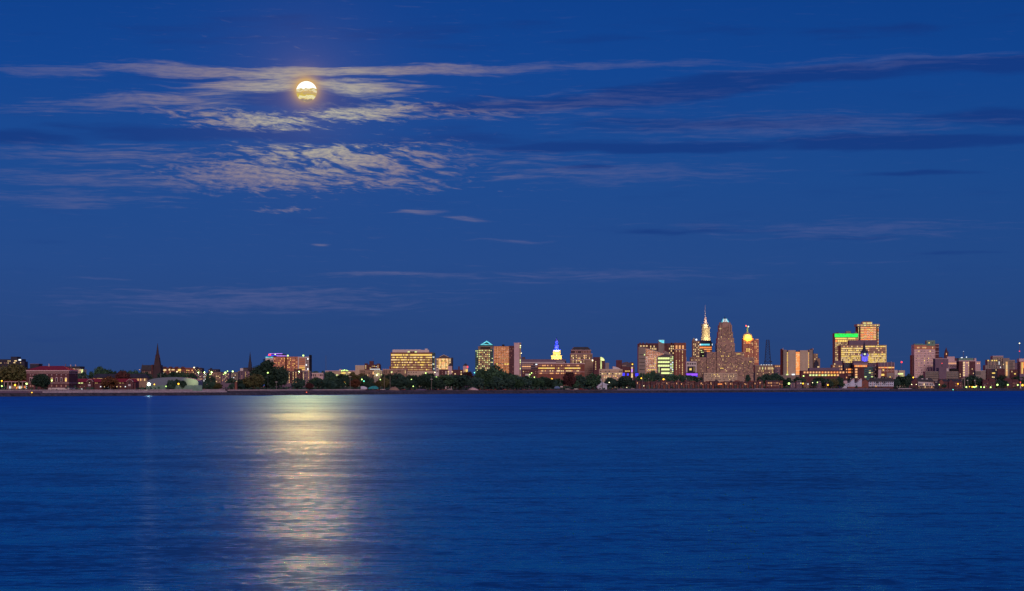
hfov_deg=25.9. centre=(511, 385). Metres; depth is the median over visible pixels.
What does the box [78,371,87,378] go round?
broadleaf tree
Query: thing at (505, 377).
broadleaf tree
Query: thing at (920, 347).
windows
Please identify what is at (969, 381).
broadleaf tree
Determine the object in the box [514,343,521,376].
concrete tower
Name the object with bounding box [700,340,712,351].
banded office
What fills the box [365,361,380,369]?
brick brewery
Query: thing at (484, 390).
bank top
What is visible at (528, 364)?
medical block
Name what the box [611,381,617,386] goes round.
broadleaf tree
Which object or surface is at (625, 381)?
broadleaf tree
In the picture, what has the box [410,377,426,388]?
broadleaf tree
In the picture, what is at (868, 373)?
teal glass block
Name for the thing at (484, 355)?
pyramid tower
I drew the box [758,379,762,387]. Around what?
townhouse
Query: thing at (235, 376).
housing block
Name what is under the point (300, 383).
broadleaf tree
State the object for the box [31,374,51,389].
broadleaf tree
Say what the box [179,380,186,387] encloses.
broadleaf tree
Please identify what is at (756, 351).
brick tower
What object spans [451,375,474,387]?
broadleaf tree
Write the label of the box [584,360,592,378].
brown slab
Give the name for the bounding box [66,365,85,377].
hillside hospital
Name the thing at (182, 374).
broadleaf tree
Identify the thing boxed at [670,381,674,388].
townhouse
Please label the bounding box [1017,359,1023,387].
edge tower
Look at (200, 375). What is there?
housing block
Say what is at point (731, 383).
townhouse
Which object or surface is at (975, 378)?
broadleaf tree
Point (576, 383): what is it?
broadleaf tree
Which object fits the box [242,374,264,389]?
broadleaf tree
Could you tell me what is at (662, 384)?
townhouse
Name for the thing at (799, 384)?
house
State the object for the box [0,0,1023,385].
sky
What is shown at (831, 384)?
broadleaf tree
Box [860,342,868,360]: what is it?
cathedral steeple
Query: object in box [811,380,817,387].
broadleaf tree
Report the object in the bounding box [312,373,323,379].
lattice front house
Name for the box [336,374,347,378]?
broadleaf tree
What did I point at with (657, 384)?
townhouse
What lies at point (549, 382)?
broadleaf tree
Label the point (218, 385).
broadleaf tree
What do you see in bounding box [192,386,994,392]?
ground
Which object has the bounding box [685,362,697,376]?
white portal building
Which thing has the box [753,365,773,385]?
colonnade block
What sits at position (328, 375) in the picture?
broadleaf tree
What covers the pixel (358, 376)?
broadleaf tree
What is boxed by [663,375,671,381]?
broadleaf tree
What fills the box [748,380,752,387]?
townhouse
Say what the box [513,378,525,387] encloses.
broadleaf tree
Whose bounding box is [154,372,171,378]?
broadleaf tree
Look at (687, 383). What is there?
townhouse
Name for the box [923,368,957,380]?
parking ramp
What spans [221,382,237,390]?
promenade pavilion
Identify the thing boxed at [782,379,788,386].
broadleaf tree
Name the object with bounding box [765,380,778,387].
house
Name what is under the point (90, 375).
broadleaf tree
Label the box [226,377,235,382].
broadleaf tree
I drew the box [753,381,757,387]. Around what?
townhouse
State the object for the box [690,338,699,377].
slender tower
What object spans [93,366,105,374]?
broadleaf tree
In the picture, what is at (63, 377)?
pumping station
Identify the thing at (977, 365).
pale corner tower
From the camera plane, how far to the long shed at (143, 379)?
1901.00 m
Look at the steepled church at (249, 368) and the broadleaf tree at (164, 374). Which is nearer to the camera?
the broadleaf tree at (164, 374)
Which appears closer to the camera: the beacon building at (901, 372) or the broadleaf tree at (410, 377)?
the broadleaf tree at (410, 377)
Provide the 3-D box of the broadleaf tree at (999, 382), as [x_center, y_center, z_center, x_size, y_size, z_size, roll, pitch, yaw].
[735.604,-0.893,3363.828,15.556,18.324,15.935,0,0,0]
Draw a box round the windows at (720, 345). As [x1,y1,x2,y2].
[700,327,753,379]
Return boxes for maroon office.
[956,351,975,386]
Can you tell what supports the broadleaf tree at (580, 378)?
on the ground
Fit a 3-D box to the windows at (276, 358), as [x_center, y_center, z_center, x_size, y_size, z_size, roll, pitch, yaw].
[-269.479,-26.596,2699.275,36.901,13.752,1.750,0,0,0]
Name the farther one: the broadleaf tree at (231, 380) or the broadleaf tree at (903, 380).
the broadleaf tree at (903, 380)
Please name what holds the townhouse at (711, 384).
on the ground
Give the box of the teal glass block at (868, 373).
[864,364,872,379]
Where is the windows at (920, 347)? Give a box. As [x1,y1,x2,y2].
[916,347,934,372]
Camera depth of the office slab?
2900.00 m
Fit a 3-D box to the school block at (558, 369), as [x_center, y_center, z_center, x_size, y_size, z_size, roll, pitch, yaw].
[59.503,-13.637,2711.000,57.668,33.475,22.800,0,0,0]
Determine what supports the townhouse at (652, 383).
on the ground
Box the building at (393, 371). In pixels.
[383,369,407,377]
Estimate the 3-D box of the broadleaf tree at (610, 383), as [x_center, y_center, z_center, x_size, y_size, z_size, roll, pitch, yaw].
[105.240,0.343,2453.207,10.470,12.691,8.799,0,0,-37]
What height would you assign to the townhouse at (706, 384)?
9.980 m
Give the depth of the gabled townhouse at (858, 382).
2923.30 m
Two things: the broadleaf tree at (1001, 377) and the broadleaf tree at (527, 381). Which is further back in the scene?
the broadleaf tree at (1001, 377)
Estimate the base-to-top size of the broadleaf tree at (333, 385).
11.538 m
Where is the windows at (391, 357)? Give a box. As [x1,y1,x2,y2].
[391,357,431,372]
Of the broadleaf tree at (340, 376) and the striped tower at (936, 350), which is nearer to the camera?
the broadleaf tree at (340, 376)
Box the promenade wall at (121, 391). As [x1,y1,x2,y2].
[42,391,226,392]
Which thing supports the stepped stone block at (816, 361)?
on the ground
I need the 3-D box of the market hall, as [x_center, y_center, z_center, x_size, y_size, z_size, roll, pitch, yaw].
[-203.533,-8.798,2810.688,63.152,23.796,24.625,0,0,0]
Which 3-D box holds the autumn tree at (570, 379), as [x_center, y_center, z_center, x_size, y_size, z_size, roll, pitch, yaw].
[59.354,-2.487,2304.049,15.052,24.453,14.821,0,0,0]
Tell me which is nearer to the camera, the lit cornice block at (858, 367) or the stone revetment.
the stone revetment
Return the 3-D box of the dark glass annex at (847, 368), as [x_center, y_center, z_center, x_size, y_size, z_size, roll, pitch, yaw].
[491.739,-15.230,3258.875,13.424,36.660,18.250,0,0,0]
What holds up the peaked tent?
on the ground
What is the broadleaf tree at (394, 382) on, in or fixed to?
on the ground
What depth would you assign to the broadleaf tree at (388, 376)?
2121.67 m
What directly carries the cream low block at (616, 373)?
on the ground
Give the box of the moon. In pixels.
[296,81,316,101]
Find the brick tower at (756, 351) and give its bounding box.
[754,339,758,364]
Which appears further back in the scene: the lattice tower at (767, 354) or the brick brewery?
the lattice tower at (767, 354)
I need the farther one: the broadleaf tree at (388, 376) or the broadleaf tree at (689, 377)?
the broadleaf tree at (689, 377)
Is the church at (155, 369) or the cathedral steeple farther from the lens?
the cathedral steeple
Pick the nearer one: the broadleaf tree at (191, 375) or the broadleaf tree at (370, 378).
the broadleaf tree at (191, 375)
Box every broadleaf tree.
[0,363,29,386]
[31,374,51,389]
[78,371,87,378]
[88,371,94,378]
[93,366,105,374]
[102,368,112,373]
[139,371,152,379]
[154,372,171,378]
[166,379,176,388]
[168,371,179,376]
[175,371,188,377]
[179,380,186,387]
[187,372,196,378]
[206,382,215,388]
[209,375,215,382]
[213,383,222,388]
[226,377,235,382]
[237,379,245,387]
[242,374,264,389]
[249,359,280,389]
[249,365,266,387]
[270,373,282,387]
[276,365,289,386]
[291,378,305,388]
[311,376,324,387]
[313,379,331,388]
[324,371,335,379]
[326,381,337,388]
[330,379,345,388]
[334,381,340,388]
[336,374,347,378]
[342,376,352,387]
[347,372,355,386]
[353,373,368,379]
[359,378,369,386]
[360,375,374,389]
[365,382,374,389]
[372,380,381,389]
[378,377,389,388]
[380,373,396,389]
[385,378,399,387]
[391,373,405,378]
[397,376,407,389]
[403,380,416,389]
[408,375,417,379]
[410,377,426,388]
[418,373,428,386]
[424,378,434,389]
[425,373,434,378]
[433,375,455,389]
[434,380,445,389]
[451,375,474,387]
[469,377,484,387]
[474,370,494,389]
[475,364,506,389]
[487,376,503,389]
[499,370,508,389]
[501,378,515,387]
[508,374,518,388]
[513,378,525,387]
[518,376,531,389]
[529,378,544,389]
[543,378,554,389]
[553,378,563,384]
[571,380,578,387]
[575,374,586,389]
[585,373,601,389]
[604,380,611,387]
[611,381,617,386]
[617,376,632,387]
[629,380,635,387]
[635,373,648,381]
[643,371,653,381]
[653,374,664,381]
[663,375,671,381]
[668,375,678,381]
[685,375,692,380]
[745,374,750,381]
[757,376,764,384]
[762,373,774,383]
[771,373,780,380]
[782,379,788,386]
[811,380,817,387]
[813,378,822,384]
[828,381,833,387]
[829,379,838,386]
[838,379,844,386]
[894,379,900,388]
[896,376,909,387]
[905,373,912,380]
[961,377,971,385]
[965,374,980,385]
[995,379,1003,387]
[996,375,1006,380]
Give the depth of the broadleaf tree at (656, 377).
2614.82 m
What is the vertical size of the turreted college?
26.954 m
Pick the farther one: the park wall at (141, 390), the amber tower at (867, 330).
the amber tower at (867, 330)
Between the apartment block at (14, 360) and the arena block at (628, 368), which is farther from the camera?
the arena block at (628, 368)
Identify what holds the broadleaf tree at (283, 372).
on the ground
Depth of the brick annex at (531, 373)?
2800.00 m
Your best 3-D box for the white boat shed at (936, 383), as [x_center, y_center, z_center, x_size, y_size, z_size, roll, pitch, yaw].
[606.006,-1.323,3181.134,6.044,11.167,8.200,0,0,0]
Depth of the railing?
1616.48 m
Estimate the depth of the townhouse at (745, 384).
2674.79 m
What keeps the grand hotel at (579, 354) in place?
on the ground
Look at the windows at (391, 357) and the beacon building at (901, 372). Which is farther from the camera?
the beacon building at (901, 372)
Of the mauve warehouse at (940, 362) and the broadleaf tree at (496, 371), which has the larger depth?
the mauve warehouse at (940, 362)
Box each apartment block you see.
[0,357,27,386]
[194,367,203,374]
[208,368,219,372]
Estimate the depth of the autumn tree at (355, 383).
1988.72 m
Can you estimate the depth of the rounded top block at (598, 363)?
2900.00 m
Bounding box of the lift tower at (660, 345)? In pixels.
[658,340,663,351]
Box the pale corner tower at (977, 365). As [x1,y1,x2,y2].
[973,358,980,370]
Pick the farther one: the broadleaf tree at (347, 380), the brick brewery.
the brick brewery
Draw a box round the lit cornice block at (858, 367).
[852,361,867,379]
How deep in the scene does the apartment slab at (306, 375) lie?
2140.00 m
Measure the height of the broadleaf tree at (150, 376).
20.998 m
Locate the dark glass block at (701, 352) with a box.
[700,349,703,356]
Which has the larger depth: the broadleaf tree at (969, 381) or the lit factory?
the broadleaf tree at (969, 381)
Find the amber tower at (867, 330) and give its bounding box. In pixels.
[854,321,879,344]
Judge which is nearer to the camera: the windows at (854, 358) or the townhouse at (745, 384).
the townhouse at (745, 384)
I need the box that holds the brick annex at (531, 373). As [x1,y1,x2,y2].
[521,370,536,387]
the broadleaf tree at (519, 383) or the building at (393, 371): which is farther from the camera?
the building at (393, 371)
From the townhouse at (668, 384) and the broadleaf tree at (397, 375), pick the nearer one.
the broadleaf tree at (397, 375)
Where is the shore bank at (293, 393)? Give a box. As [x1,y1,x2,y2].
[0,389,1023,396]
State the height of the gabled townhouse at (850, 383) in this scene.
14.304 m
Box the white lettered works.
[359,370,380,379]
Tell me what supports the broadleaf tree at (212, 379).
on the ground
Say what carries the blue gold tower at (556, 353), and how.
on the ground
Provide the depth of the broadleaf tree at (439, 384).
2102.07 m
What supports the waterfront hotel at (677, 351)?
on the ground
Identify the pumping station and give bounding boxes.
[26,364,77,389]
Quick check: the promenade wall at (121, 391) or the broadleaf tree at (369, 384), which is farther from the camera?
the broadleaf tree at (369, 384)
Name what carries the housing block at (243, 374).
on the ground
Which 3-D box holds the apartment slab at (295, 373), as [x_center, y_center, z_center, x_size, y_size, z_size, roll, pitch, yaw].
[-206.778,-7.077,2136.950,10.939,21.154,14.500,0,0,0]
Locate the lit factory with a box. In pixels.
[374,371,382,381]
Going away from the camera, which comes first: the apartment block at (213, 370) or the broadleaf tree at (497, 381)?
the broadleaf tree at (497, 381)
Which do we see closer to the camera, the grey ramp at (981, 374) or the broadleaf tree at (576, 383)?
the broadleaf tree at (576, 383)
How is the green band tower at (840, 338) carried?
on the ground
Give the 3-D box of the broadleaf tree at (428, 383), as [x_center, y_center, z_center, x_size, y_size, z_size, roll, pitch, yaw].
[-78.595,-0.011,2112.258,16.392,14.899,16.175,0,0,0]
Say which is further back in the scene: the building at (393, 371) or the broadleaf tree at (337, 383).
the building at (393, 371)
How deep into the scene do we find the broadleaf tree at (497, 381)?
2182.72 m
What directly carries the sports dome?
on the ground
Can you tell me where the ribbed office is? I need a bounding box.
[876,362,893,386]
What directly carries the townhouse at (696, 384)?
on the ground
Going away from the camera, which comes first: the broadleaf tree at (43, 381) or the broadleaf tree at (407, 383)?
the broadleaf tree at (43, 381)
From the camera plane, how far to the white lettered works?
2400.00 m
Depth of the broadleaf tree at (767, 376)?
2821.36 m
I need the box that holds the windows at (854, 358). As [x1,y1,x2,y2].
[841,346,885,362]
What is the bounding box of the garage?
[277,383,291,388]
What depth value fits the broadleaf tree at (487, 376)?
2181.26 m
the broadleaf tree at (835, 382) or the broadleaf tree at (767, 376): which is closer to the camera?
the broadleaf tree at (767, 376)
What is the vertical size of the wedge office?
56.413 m
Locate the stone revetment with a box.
[617,388,889,390]
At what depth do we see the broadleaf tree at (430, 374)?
2209.26 m
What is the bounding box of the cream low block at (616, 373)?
[599,363,622,387]
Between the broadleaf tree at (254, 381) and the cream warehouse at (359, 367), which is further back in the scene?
the cream warehouse at (359, 367)
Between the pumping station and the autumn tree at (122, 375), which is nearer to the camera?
the pumping station
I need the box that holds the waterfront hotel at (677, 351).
[637,343,685,375]
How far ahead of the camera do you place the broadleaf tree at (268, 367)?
1897.17 m
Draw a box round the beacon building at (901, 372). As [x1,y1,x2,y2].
[898,361,904,387]
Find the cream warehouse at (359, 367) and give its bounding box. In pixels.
[355,365,364,386]
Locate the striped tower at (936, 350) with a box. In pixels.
[935,344,942,357]
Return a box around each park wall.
[0,389,224,390]
[228,389,365,390]
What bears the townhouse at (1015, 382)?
on the ground
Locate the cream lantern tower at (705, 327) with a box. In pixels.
[701,317,710,339]
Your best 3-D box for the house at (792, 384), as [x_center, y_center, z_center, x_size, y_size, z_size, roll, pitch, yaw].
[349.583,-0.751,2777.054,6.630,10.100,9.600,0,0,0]
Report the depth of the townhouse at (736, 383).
2659.83 m
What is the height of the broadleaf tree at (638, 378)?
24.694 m
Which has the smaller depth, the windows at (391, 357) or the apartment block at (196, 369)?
the apartment block at (196, 369)
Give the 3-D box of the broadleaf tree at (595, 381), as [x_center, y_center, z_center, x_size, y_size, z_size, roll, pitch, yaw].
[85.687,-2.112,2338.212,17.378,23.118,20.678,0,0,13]
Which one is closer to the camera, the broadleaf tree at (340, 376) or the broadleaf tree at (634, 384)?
the broadleaf tree at (340, 376)
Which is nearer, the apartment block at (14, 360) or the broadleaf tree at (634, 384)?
the apartment block at (14, 360)
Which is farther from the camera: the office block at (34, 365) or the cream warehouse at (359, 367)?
the cream warehouse at (359, 367)
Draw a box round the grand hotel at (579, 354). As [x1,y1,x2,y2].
[570,347,592,362]
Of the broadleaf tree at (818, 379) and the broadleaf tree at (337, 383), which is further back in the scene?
the broadleaf tree at (818, 379)
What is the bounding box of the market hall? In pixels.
[325,369,354,375]
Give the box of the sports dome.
[146,377,202,390]
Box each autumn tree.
[100,376,118,387]
[115,371,130,378]
[305,383,313,389]
[349,379,360,388]
[462,371,473,387]
[562,372,576,386]
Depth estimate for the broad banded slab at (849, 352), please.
3700.00 m
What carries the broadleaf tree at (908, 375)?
on the ground
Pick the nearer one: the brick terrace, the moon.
the brick terrace
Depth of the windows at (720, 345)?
3870.70 m
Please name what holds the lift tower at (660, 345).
on the ground
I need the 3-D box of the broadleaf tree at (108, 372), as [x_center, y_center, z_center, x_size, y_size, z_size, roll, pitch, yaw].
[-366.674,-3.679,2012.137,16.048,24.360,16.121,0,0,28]
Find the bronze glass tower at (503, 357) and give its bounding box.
[493,345,513,374]
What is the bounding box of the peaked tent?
[597,379,608,388]
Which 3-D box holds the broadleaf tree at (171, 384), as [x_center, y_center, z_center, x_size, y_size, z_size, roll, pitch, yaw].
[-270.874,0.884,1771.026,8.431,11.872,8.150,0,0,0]
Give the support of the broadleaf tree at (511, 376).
on the ground
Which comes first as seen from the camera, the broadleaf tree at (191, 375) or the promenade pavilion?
the promenade pavilion
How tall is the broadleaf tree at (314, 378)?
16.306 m
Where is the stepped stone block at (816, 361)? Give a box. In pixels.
[813,354,819,367]
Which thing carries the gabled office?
on the ground
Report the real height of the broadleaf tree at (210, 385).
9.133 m
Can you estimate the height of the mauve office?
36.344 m
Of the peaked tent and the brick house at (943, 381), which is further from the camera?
the brick house at (943, 381)
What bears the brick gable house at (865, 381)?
on the ground
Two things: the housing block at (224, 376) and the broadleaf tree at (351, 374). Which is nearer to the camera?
the housing block at (224, 376)
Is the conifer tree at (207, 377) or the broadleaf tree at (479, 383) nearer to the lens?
the conifer tree at (207, 377)
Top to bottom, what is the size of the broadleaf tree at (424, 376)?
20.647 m
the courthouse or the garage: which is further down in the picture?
the garage
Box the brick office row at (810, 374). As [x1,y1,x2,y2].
[799,368,843,387]
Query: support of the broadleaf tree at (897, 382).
on the ground
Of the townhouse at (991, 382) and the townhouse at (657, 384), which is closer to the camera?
the townhouse at (657, 384)
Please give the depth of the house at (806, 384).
2804.67 m
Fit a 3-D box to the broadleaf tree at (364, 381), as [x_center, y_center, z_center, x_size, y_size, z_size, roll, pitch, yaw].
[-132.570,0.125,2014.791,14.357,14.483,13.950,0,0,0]
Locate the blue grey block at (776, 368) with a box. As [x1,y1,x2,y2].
[773,365,779,373]
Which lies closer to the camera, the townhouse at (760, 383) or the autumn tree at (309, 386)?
the autumn tree at (309, 386)
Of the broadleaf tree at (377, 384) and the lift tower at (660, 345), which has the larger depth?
the lift tower at (660, 345)
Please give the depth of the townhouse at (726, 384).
2626.82 m
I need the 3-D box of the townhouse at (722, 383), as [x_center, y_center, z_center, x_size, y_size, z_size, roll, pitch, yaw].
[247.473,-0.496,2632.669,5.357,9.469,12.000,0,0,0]
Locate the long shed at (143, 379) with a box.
[92,374,149,387]
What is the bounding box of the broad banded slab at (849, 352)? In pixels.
[838,340,886,362]
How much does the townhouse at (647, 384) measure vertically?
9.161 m
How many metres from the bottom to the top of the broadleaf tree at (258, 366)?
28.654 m
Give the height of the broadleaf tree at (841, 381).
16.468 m
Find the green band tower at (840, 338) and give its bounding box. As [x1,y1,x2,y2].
[833,331,858,364]
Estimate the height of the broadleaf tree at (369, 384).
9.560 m
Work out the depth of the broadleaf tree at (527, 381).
2232.36 m
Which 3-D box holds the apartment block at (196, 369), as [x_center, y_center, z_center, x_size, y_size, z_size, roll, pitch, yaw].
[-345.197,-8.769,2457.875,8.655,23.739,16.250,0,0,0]
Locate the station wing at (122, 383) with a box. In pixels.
[78,379,138,389]
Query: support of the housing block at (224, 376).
on the ground
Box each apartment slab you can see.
[290,367,301,387]
[302,371,311,385]
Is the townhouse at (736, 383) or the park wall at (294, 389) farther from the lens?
the townhouse at (736, 383)
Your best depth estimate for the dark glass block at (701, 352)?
3928.00 m
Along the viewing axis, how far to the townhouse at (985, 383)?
3337.80 m
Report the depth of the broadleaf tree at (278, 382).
1902.20 m
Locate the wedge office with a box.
[637,347,673,376]
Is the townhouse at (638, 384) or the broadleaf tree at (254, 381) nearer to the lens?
the broadleaf tree at (254, 381)
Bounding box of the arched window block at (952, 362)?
[945,357,956,368]
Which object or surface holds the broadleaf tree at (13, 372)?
on the ground
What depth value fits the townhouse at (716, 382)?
2612.45 m
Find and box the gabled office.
[436,355,452,369]
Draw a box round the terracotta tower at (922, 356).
[910,340,934,377]
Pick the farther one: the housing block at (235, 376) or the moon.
the moon
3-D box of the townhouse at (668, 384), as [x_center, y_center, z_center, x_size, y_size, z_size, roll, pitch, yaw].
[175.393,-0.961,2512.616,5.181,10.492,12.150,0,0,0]
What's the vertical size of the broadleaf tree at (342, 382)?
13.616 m
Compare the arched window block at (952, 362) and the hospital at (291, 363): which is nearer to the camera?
the hospital at (291, 363)
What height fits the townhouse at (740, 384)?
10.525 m
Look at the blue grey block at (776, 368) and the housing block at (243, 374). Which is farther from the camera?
the blue grey block at (776, 368)
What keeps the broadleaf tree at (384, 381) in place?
on the ground
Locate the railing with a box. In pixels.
[1,390,60,390]
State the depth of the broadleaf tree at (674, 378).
2643.35 m
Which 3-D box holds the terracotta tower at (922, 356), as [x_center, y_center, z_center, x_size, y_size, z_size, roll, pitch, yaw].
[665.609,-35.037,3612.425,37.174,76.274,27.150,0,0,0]
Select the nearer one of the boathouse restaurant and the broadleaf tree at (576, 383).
the broadleaf tree at (576, 383)
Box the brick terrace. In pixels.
[163,367,194,373]
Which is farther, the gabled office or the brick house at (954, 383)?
the brick house at (954, 383)
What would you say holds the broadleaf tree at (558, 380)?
on the ground
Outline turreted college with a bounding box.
[439,363,467,388]
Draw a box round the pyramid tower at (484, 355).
[475,341,492,371]
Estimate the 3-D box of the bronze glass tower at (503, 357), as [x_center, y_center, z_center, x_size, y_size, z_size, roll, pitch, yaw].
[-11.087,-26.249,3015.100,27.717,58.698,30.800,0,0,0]
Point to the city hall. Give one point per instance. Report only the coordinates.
(724, 361)
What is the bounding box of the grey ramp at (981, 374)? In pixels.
[974,371,985,387]
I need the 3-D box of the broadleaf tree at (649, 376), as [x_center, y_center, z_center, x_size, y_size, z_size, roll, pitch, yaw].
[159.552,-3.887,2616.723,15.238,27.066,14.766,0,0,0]
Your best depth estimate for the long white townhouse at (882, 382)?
2997.22 m
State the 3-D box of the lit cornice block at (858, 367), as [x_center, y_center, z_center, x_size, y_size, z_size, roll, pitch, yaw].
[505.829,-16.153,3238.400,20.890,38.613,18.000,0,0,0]
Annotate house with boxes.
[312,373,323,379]
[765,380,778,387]
[789,382,794,387]
[796,380,801,387]
[803,382,808,387]
[862,378,868,387]
[938,378,947,387]
[947,378,961,387]
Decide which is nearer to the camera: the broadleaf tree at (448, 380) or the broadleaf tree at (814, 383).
the broadleaf tree at (448, 380)
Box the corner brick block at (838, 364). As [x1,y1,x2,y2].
[831,359,842,370]
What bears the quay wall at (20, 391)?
on the shore bank at (293, 393)
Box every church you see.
[139,343,162,378]
[240,354,252,370]
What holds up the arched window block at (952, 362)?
on the ground
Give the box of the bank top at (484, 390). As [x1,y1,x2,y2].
[230,388,1023,391]
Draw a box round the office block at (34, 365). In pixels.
[30,364,41,368]
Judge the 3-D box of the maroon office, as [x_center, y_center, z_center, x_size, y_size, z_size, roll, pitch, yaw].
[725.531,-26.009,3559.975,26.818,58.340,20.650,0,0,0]
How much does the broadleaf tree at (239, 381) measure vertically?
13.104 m
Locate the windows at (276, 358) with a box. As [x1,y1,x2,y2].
[274,358,304,367]
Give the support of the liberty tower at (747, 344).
on the ground
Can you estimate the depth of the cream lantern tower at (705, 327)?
4204.24 m
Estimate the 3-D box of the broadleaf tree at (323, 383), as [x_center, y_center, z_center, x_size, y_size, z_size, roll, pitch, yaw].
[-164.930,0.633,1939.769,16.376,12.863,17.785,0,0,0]
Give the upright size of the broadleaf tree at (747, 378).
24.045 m
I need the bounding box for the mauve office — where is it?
[868,363,875,377]
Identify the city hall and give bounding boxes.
[700,317,753,381]
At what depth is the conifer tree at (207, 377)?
1837.15 m
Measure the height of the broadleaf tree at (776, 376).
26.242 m
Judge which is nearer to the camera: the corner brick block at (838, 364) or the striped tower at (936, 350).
the corner brick block at (838, 364)
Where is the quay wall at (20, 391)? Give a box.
[0,391,41,392]
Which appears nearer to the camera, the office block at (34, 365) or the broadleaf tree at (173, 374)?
the broadleaf tree at (173, 374)
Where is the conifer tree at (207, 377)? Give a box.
[204,373,209,388]
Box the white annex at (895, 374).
[894,370,897,378]
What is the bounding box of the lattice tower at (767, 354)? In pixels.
[763,340,771,364]
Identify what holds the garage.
on the ground
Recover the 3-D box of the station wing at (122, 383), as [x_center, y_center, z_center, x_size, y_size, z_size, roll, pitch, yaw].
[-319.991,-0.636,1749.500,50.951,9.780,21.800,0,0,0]
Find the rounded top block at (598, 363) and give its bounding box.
[593,357,604,374]
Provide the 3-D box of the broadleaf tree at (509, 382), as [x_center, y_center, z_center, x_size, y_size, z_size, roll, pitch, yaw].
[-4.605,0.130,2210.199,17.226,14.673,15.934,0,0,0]
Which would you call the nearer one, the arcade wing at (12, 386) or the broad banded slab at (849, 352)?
the arcade wing at (12, 386)
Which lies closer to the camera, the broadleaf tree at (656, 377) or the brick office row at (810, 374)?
the broadleaf tree at (656, 377)
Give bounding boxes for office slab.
[389,349,434,386]
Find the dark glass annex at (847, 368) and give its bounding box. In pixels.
[843,363,851,380]
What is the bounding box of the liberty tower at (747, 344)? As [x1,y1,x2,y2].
[742,325,753,356]
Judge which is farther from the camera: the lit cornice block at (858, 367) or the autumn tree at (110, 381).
the lit cornice block at (858, 367)
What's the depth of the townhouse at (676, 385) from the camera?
2539.51 m
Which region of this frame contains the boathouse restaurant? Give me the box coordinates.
[907,378,934,388]
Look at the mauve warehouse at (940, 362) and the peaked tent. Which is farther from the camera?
the mauve warehouse at (940, 362)
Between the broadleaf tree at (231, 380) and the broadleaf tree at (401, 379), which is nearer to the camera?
the broadleaf tree at (231, 380)
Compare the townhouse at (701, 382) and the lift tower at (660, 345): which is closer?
the townhouse at (701, 382)
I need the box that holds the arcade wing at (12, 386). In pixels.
[4,379,26,389]
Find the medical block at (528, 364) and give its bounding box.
[521,357,565,369]
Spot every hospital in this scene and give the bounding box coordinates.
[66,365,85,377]
[266,353,311,370]
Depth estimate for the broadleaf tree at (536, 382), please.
2254.92 m
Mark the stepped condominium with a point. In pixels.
(994, 367)
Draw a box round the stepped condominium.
[983,356,1016,379]
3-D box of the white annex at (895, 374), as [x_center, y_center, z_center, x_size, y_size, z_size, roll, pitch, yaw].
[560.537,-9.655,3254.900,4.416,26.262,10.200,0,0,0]
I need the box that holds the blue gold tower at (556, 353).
[551,337,561,358]
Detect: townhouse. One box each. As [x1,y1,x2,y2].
[636,380,640,388]
[645,381,649,388]
[650,380,654,388]
[655,380,659,388]
[660,380,664,388]
[666,381,669,388]
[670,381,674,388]
[675,381,679,388]
[684,379,689,388]
[694,381,698,388]
[699,380,703,388]
[704,381,708,388]
[709,381,713,388]
[714,380,718,388]
[719,381,723,388]
[724,381,728,388]
[729,380,733,388]
[733,380,738,387]
[739,380,743,388]
[743,381,747,388]
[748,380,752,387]
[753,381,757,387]
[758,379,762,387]
[847,378,854,387]
[854,378,861,387]
[868,378,893,388]
[981,379,988,387]
[988,379,994,387]
[1004,378,1011,387]
[1012,379,1018,387]
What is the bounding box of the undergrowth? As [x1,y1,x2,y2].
[0,385,1019,389]
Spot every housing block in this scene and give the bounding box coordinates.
[196,372,203,379]
[209,372,221,382]
[221,372,230,382]
[231,372,239,381]
[238,371,252,387]
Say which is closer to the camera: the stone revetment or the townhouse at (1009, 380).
the stone revetment
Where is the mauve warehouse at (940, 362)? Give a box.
[933,358,947,370]
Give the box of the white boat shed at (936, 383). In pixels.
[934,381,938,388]
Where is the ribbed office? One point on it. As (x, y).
(885, 369)
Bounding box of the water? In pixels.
[0,391,1023,590]
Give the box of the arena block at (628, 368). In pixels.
[616,360,634,387]
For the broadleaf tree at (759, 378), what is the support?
on the ground
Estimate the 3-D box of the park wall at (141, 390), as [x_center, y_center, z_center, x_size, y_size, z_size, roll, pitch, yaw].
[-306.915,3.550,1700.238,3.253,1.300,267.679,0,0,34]
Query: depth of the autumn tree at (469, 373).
2280.49 m
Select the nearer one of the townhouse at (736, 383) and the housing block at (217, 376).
the housing block at (217, 376)
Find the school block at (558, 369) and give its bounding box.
[537,361,584,385]
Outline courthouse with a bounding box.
[780,349,812,380]

